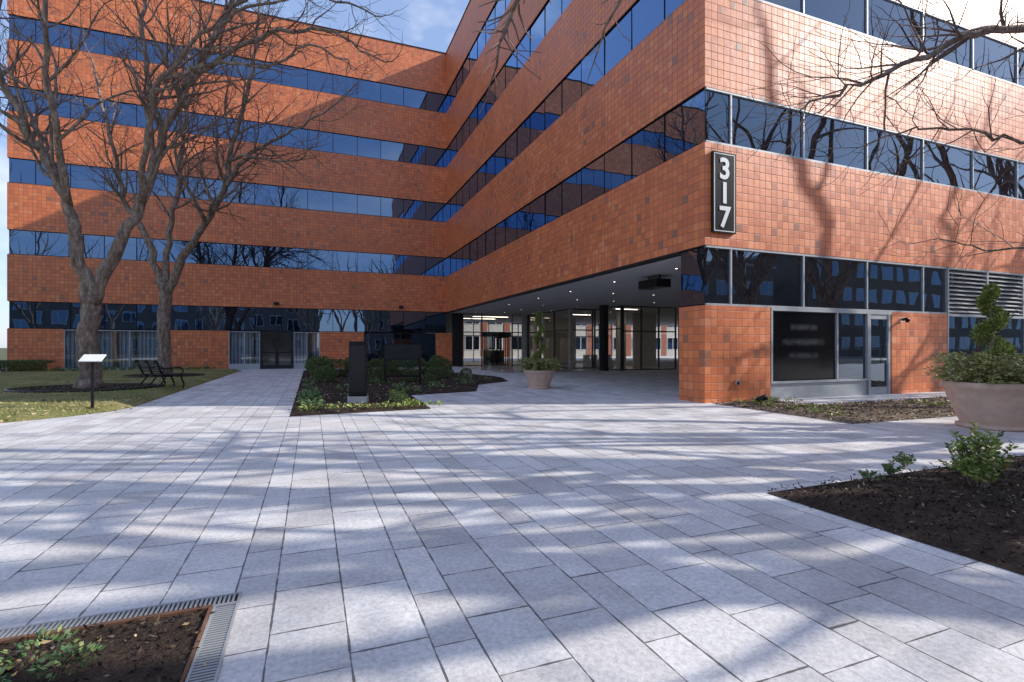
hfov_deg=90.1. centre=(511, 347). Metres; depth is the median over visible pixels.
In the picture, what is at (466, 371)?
boxwood shrub
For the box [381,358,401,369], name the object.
boxwood shrub
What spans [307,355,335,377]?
boxwood shrub
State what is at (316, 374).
boxwood shrub
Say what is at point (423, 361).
boxwood shrub
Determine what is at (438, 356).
boxwood shrub
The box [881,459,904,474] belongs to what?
shrub
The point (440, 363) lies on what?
boxwood shrub
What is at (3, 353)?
ground
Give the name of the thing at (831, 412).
groundcover plants
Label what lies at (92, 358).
tree label sign
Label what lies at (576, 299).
ceiling lights
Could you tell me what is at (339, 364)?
boxwood shrub
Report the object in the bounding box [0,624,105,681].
groundcover plants
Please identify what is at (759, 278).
window glass
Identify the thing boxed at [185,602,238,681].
trench drain grate
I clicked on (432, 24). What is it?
sky
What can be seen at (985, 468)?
cherry laurel shrub
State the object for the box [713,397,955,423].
planting bed
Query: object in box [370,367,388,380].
boxwood shrub
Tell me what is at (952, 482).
wood mulch
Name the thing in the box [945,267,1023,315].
ventilation louvers
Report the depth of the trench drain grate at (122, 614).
2.62 m
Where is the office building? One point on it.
(667, 343)
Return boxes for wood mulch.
[0,370,1023,681]
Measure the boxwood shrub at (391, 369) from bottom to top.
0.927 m
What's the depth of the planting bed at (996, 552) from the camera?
4.18 m
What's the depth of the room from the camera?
35.23 m
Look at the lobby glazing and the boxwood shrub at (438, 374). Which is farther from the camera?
the lobby glazing
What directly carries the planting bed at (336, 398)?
on the plaza paving
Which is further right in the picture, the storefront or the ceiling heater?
the storefront
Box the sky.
[0,0,468,347]
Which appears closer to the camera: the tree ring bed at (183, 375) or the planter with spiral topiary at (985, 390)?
the planter with spiral topiary at (985, 390)
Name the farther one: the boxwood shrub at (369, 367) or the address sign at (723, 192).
the boxwood shrub at (369, 367)
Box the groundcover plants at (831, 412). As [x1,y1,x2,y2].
[731,395,949,415]
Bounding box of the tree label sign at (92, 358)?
[78,354,106,409]
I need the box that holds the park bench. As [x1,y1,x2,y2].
[134,360,184,387]
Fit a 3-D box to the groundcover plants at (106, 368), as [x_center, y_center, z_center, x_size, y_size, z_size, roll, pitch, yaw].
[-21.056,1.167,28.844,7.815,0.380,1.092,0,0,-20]
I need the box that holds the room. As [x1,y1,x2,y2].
[67,314,450,367]
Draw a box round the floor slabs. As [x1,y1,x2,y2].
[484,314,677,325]
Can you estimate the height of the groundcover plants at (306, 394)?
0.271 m
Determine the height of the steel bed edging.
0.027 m
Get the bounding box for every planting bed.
[0,610,207,681]
[290,369,506,415]
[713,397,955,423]
[767,455,1023,574]
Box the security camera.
[900,317,909,321]
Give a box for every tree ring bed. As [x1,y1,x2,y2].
[4,383,163,392]
[122,373,203,377]
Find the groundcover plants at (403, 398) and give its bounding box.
[296,389,441,411]
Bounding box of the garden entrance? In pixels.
[64,330,435,369]
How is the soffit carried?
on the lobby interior
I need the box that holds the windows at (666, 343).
[463,322,677,356]
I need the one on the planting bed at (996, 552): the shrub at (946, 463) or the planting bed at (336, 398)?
the shrub at (946, 463)
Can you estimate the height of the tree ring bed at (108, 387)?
0.242 m
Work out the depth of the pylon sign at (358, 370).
12.23 m
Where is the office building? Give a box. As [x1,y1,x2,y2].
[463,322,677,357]
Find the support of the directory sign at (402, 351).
on the planting bed at (336, 398)
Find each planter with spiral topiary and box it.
[516,311,561,388]
[918,282,1023,431]
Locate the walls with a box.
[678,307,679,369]
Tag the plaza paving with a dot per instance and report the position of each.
(612, 526)
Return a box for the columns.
[522,305,608,370]
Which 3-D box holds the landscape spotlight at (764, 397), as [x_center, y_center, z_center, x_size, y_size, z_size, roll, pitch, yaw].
[5.813,1.218,11.906,0.268,0.263,0.136,0,0,12]
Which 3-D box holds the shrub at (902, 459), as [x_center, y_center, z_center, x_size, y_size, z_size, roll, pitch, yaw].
[4.396,1.249,5.741,0.224,0.169,0.270,0,0,28]
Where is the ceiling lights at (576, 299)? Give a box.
[463,268,679,318]
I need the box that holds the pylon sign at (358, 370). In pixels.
[347,341,368,402]
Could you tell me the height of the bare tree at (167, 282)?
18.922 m
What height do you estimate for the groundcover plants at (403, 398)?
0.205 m
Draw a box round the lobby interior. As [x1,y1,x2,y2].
[455,311,663,372]
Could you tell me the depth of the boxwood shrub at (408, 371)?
19.80 m
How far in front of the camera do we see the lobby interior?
37.36 m
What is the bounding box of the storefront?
[770,307,1023,398]
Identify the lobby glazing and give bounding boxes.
[451,306,676,370]
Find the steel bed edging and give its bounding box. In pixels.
[0,604,212,681]
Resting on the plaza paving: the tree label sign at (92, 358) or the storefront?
the storefront
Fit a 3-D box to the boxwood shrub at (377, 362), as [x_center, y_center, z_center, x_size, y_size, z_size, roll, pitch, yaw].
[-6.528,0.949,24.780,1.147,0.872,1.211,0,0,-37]
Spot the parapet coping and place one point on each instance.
(355, 33)
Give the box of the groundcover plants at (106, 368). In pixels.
[50,365,216,370]
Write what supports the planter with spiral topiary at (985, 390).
on the plaza paving
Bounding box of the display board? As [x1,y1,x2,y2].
[773,312,833,379]
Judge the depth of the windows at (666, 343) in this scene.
72.72 m
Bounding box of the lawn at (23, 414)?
[0,369,241,422]
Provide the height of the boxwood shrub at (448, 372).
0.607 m
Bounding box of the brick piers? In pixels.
[7,305,946,402]
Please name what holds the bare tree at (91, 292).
in the tree ring bed at (108, 387)
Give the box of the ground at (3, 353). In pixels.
[0,348,6,365]
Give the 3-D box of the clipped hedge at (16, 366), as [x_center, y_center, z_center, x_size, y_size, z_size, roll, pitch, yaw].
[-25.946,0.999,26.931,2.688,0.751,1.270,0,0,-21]
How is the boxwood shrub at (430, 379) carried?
on the planting bed at (336, 398)
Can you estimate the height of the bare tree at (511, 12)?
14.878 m
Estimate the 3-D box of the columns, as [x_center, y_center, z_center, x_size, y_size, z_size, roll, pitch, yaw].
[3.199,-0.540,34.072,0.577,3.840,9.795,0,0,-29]
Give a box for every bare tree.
[0,0,409,387]
[29,0,385,375]
[473,0,631,113]
[704,0,1023,299]
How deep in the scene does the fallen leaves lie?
11.14 m
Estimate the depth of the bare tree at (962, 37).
7.84 m
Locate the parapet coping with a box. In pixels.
[197,0,470,53]
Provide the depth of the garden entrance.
32.19 m
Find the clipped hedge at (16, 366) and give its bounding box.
[0,359,55,371]
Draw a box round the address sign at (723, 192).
[711,151,735,234]
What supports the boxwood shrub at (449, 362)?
on the planting bed at (336, 398)
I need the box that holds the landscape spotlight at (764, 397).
[755,394,767,402]
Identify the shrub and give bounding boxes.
[305,358,323,375]
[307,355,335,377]
[313,365,338,382]
[325,358,348,375]
[345,361,371,373]
[368,358,387,374]
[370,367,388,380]
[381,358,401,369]
[388,360,411,373]
[402,368,418,381]
[407,358,427,372]
[423,373,435,383]
[424,366,441,379]
[425,359,444,373]
[429,355,443,365]
[436,358,451,371]
[440,365,453,377]
[459,368,471,375]
[858,469,885,480]
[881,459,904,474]
[892,451,916,465]
[938,459,961,471]
[944,422,1018,487]
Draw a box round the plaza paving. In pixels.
[0,356,1023,681]
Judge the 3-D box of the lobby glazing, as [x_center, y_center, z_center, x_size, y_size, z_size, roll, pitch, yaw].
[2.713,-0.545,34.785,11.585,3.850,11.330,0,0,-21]
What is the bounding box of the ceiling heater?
[638,275,670,289]
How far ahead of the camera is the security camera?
15.09 m
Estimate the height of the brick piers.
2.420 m
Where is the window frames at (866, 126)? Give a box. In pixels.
[8,0,1023,332]
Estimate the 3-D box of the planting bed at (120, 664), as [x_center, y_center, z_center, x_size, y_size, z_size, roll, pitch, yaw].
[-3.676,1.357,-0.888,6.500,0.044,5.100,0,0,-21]
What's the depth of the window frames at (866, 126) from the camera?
16.95 m
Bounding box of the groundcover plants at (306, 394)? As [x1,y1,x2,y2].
[296,373,492,408]
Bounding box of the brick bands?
[7,0,1023,311]
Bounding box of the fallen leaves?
[0,370,1023,675]
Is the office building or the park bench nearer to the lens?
the park bench
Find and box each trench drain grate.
[0,592,241,637]
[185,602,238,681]
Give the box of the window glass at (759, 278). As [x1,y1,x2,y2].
[9,0,1023,332]
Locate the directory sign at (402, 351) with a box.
[384,344,420,383]
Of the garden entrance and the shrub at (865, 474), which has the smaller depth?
the shrub at (865, 474)
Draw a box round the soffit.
[446,252,680,322]
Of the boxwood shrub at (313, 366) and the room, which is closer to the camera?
the boxwood shrub at (313, 366)
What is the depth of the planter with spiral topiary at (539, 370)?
16.93 m
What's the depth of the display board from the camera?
13.87 m
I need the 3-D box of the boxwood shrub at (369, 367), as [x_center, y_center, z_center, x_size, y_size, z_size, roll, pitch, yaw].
[-6.994,0.934,23.212,1.208,0.901,1.274,0,0,-7]
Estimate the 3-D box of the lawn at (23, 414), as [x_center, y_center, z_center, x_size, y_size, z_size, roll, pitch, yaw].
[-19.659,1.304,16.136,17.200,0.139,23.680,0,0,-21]

